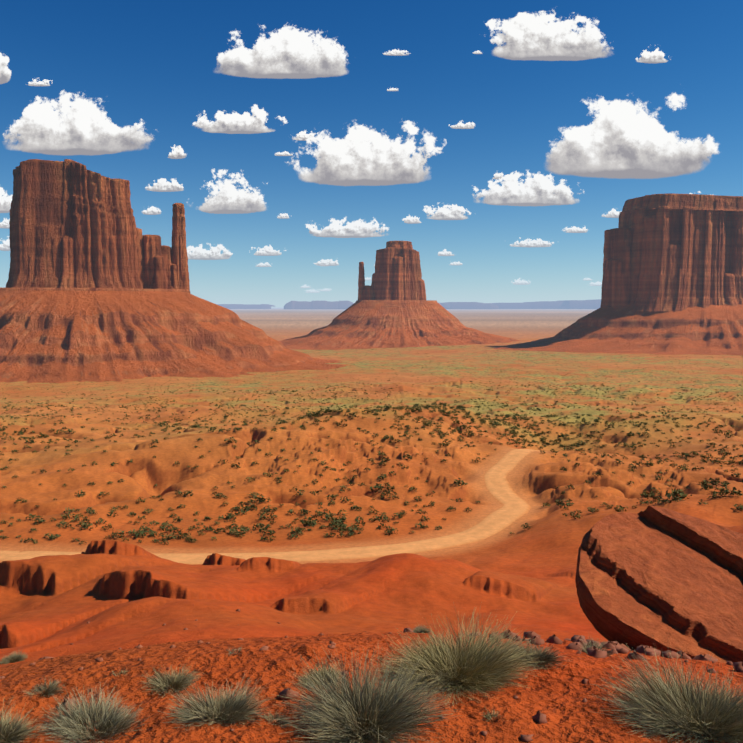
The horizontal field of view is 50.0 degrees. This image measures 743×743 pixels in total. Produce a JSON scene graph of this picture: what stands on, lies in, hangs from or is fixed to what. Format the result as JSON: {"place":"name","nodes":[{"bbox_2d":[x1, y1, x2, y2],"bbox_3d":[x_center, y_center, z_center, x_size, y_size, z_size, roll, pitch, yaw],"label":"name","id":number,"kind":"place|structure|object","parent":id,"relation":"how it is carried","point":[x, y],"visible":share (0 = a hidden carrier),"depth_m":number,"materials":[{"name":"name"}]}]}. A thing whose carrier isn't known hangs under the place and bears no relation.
{"place":"outdoors","nodes":[
{"label":"outdoors","id":0,"kind":"place"},
{"bbox_2d":[0,236,9,250],"bbox_3d":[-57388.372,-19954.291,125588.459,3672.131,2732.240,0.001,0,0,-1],"label":"cloud","id":1,"kind":"structure","parent":0,"point":[5,246],"depth_m":125584.06,"materials":[{"name":"white"}]},
{"bbox_2d":[0,218,9,228],"bbox_3d":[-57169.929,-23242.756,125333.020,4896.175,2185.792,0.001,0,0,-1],"label":"cloud","id":2,"kind":"structure","parent":0,"point":[4,223],"depth_m":125324.67,"materials":[{"name":"white"}]},
{"bbox_2d":[0,53,10,83],"bbox_3d":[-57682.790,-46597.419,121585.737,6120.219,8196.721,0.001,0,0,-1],"label":"cloud","id":3,"kind":"structure","parent":0,"point":[5,74],"depth_m":121618.93,"materials":[{"name":"white"}]},
{"bbox_2d":[0,187,12,212],"bbox_3d":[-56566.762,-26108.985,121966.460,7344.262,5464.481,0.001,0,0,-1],"label":"cloud","id":4,"kind":"structure","parent":0,"point":[5,204],"depth_m":121976.38,"materials":[{"name":"white"}]},
{"bbox_2d":[28,79,52,85],"bbox_3d":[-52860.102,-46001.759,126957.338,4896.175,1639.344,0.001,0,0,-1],"label":"cloud","id":5,"kind":"structure","parent":0,"point":[39,83],"depth_m":126958.17,"materials":[{"name":"white"}]},
{"bbox_2d":[3,90,152,155],"bbox_3d":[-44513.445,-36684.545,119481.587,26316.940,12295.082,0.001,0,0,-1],"label":"cloud","id":6,"kind":"structure","parent":0,"point":[79,126],"depth_m":119469.81,"materials":[{"name":"white"}]},
{"bbox_2d":[142,206,160,214],"bbox_3d":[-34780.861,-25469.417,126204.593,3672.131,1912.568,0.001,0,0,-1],"label":"cloud","id":7,"kind":"structure","parent":0,"point":[152,210],"depth_m":126205.96,"materials":[{"name":"white"}]},
{"bbox_2d":[145,178,183,191],"bbox_3d":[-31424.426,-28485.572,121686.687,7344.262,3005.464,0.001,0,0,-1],"label":"cloud","id":8,"kind":"structure","parent":0,"point":[161,185],"depth_m":121686.38,"materials":[{"name":"white"}]},
{"bbox_2d":[168,145,185,158],"bbox_3d":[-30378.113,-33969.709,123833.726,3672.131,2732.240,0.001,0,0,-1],"label":"cloud","id":9,"kind":"structure","parent":0,"point":[177,153],"depth_m":123836.53,"materials":[{"name":"white"}]},
{"bbox_2d":[187,243,232,259],"bbox_3d":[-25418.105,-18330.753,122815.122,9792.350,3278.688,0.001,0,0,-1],"label":"cloud","id":10,"kind":"structure","parent":0,"point":[201,253],"depth_m":122822.08,"materials":[{"name":"white"}]},
{"bbox_2d":[199,169,267,213],"bbox_3d":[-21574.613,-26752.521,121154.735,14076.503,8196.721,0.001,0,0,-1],"label":"cloud","id":11,"kind":"structure","parent":0,"point":[228,198],"depth_m":121159.46,"materials":[{"name":"white"}]},
{"bbox_2d":[193,104,286,133],"bbox_3d":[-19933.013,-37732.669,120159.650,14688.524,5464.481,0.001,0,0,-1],"label":"cloud","id":12,"kind":"structure","parent":0,"point":[238,123],"depth_m":120157.62,"materials":[{"name":"white"}]},
{"bbox_2d":[255,262,271,266],"bbox_3d":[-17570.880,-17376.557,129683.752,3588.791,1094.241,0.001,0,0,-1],"label":"cloud","id":13,"kind":"structure","parent":0,"point":[266,264],"depth_m":129686.79,"materials":[{"name":"white"}]},
{"bbox_2d":[251,245,285,255],"bbox_3d":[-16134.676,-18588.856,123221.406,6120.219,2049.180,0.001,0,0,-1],"label":"cloud","id":14,"kind":"structure","parent":0,"point":[266,250],"depth_m":123221.52,"materials":[{"name":"white"}]},
{"bbox_2d":[0,449,539,564],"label":"dirt road","id":15,"kind":"structure","parent":0,"point":[515,506],"depth_m":132.22,"materials":[{"name":"beige soil"}]},
{"bbox_2d":[217,25,347,78],"bbox_3d":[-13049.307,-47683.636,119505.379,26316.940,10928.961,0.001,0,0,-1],"label":"cloud","id":16,"kind":"structure","parent":0,"point":[287,52],"depth_m":119511.05,"materials":[{"name":"white"}]},
{"bbox_2d":[277,213,288,218],"bbox_3d":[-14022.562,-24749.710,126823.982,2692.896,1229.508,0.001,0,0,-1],"label":"cloud","id":17,"kind":"structure","parent":0,"point":[282,216],"depth_m":126823.78,"materials":[{"name":"white"}]},
{"bbox_2d":[275,151,293,155],"bbox_3d":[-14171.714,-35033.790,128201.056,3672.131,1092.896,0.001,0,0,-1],"label":"cloud","id":18,"kind":"structure","parent":0,"point":[285,153],"depth_m":128202.91,"materials":[{"name":"white"}]},
{"bbox_2d":[292,131,315,140],"bbox_3d":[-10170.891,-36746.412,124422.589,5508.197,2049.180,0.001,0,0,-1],"label":"cloud","id":19,"kind":"structure","parent":0,"point":[303,135],"depth_m":124413.82,"materials":[{"name":"white"}]},
{"bbox_2d":[304,288,319,292],"bbox_3d":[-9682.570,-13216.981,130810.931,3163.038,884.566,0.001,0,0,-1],"label":"cloud","id":20,"kind":"structure","parent":0,"point":[311,291],"depth_m":130808.91,"materials":[{"name":"white"}]},
{"bbox_2d":[313,259,337,265],"bbox_3d":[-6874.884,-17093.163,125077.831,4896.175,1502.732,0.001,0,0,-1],"label":"cloud","id":21,"kind":"structure","parent":0,"point":[328,262],"depth_m":125077.09,"materials":[{"name":"white"}]},
{"bbox_2d":[306,216,388,237],"bbox_3d":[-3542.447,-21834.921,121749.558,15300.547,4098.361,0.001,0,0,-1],"label":"cloud","id":22,"kind":"structure","parent":0,"point":[352,229],"depth_m":121752.77,"materials":[{"name":"white"}]},
{"bbox_2d":[287,120,446,185],"bbox_3d":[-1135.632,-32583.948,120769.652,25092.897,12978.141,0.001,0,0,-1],"label":"cloud","id":23,"kind":"structure","parent":0,"point":[361,155],"depth_m":120779.98,"materials":[{"name":"white"}]},
{"bbox_2d":[0,307,742,742],"bbox_3d":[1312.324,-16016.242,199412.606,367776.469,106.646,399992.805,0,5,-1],"label":"terrain","id":24,"kind":"structure","parent":0,"point":[126,597],"depth_m":146.94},
{"bbox_2d":[0,159,345,382],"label":"butte","id":25,"kind":"object","parent":24,"relation":"on","point":[97,288],"visible":0.96,"depth_m":1037.49,"materials":[{"name":"brown stone"}]},
{"bbox_2d":[0,605,742,742],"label":"grass tufts","id":26,"kind":"object","parent":24,"relation":"on","point":[350,716],"visible":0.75,"depth_m":10.79,"materials":[{"name":"green plant"}]},
{"bbox_2d":[0,343,742,544],"bbox_3d":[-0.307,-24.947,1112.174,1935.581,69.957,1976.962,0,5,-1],"label":"shrubs","id":27,"kind":"object","parent":24,"relation":"on","point":[335,522],"visible":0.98,"depth_m":211.63,"materials":[{"name":"green plant"}]},
{"bbox_2d":[0,609,742,741],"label":"pebbles","id":28,"kind":"object","parent":24,"relation":"on","point":[616,647],"visible":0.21,"depth_m":14.48,"materials":[{"name":"brown stone"}]},
{"bbox_2d":[279,241,518,349],"bbox_3d":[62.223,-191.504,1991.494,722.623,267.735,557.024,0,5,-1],"label":"butte","id":29,"kind":"object","parent":24,"relation":"on","point":[391,307],"visible":0.96,"depth_m":1922.09,"materials":[{"name":"brown stone"}]},
{"bbox_2d":[217,299,600,308],"bbox_3d":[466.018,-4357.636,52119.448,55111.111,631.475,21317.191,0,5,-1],"label":"mesa","id":30,"kind":"structure","parent":24,"relation":"on","point":[580,304],"depth_m":47013.89,"materials":[{"name":"blue"}]},
{"bbox_2d":[493,193,742,355],"bbox_3d":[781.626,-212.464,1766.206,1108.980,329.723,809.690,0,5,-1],"label":"butte","id":31,"kind":"object","parent":24,"relation":"on","point":[672,281],"visible":0.98,"depth_m":1638.67,"materials":[{"name":"brown stone"}]},
{"bbox_2d":[575,506,742,662],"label":"ledge rock","id":32,"kind":"object","parent":24,"relation":"on","point":[661,575],"visible":0.73,"depth_m":17.94,"materials":[{"name":"brown stone"}]},
{"bbox_2d":[0,0,742,307],"label":"sky","id":33,"kind":"structure","parent":0,"point":[154,62],"materials":[{"name":"blue"}]},
{"bbox_2d":[383,49,408,55],"bbox_3d":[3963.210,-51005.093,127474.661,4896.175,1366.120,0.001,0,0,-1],"label":"cloud","id":34,"kind":"structure","parent":0,"point":[395,52],"depth_m":127476.10,"materials":[{"name":"white"}]},
{"bbox_2d":[402,214,420,223],"bbox_3d":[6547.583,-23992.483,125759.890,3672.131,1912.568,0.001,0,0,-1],"label":"cloud","id":35,"kind":"structure","parent":0,"point":[409,219],"depth_m":125756.55,"materials":[{"name":"white"}]},
{"bbox_2d":[438,249,454,255],"bbox_3d":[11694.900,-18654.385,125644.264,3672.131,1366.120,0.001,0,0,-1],"label":"cloud","id":36,"kind":"structure","parent":0,"point":[444,252],"depth_m":125642.25,"materials":[{"name":"white"}]},
{"bbox_2d":[423,202,470,219],"bbox_3d":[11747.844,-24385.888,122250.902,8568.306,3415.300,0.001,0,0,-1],"label":"cloud","id":37,"kind":"structure","parent":0,"point":[445,212],"depth_m":122248.84,"materials":[{"name":"white"}]},
{"bbox_2d":[450,261,461,264],"bbox_3d":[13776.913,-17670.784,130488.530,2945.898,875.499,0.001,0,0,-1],"label":"cloud","id":38,"kind":"structure","parent":0,"point":[456,263],"depth_m":130491.06,"materials":[{"name":"white"}]},
{"bbox_2d":[449,120,474,128],"bbox_3d":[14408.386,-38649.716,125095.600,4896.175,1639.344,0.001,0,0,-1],"label":"cloud","id":39,"kind":"structure","parent":0,"point":[461,125],"depth_m":125096.44,"materials":[{"name":"white"}]},
{"bbox_2d":[493,171,503,178],"bbox_3d":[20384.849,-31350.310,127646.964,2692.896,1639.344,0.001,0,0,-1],"label":"cloud","id":40,"kind":"structure","parent":0,"point":[498,175],"depth_m":127645.03,"materials":[{"name":"white"}]},
{"bbox_2d":[511,278,529,284],"bbox_3d":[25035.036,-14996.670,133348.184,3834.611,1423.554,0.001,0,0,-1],"label":"cloud","id":41,"kind":"structure","parent":0,"point":[520,282],"depth_m":133348.05,"materials":[{"name":"white"}]},
{"bbox_2d":[472,171,583,205],"bbox_3d":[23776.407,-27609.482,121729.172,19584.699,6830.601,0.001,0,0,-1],"label":"cloud","id":42,"kind":"structure","parent":0,"point":[538,189],"depth_m":121728.84,"materials":[{"name":"white"}]},
{"bbox_2d":[510,237,553,247],"bbox_3d":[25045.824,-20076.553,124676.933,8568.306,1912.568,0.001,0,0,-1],"label":"cloud","id":43,"kind":"structure","parent":0,"point":[539,242],"depth_m":124678.98,"materials":[{"name":"white"}]},
{"bbox_2d":[485,10,612,60],"bbox_3d":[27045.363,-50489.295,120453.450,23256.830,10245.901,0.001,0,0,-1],"label":"cloud","id":44,"kind":"structure","parent":0,"point":[527,36],"depth_m":120442.02,"materials":[{"name":"white"}]},
{"bbox_2d":[562,226,587,232],"bbox_3d":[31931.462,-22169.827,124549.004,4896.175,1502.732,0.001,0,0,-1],"label":"cloud","id":45,"kind":"structure","parent":0,"point":[574,229],"depth_m":124548.10,"materials":[{"name":"white"}]},
{"bbox_2d":[590,281,601,285],"bbox_3d":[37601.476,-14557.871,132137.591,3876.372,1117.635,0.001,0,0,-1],"label":"cloud","id":46,"kind":"structure","parent":0,"point":[597,283],"depth_m":132133.28,"materials":[{"name":"white"}]},
{"bbox_2d":[602,208,620,217],"bbox_3d":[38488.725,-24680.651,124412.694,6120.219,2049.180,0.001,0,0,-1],"label":"cloud","id":47,"kind":"structure","parent":0,"point":[613,213],"depth_m":124398.12,"materials":[{"name":"white"}]},
{"bbox_2d":[546,93,717,178],"bbox_3d":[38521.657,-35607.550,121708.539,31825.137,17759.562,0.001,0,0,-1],"label":"cloud","id":48,"kind":"structure","parent":0,"point":[620,139],"depth_m":121717.09,"materials":[{"name":"white"}]},
{"bbox_2d":[636,47,670,63],"bbox_3d":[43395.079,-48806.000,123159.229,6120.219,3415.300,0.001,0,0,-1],"label":"cloud","id":49,"kind":"structure","parent":0,"point":[656,56],"depth_m":123162.57,"materials":[{"name":"white"}]}
]}

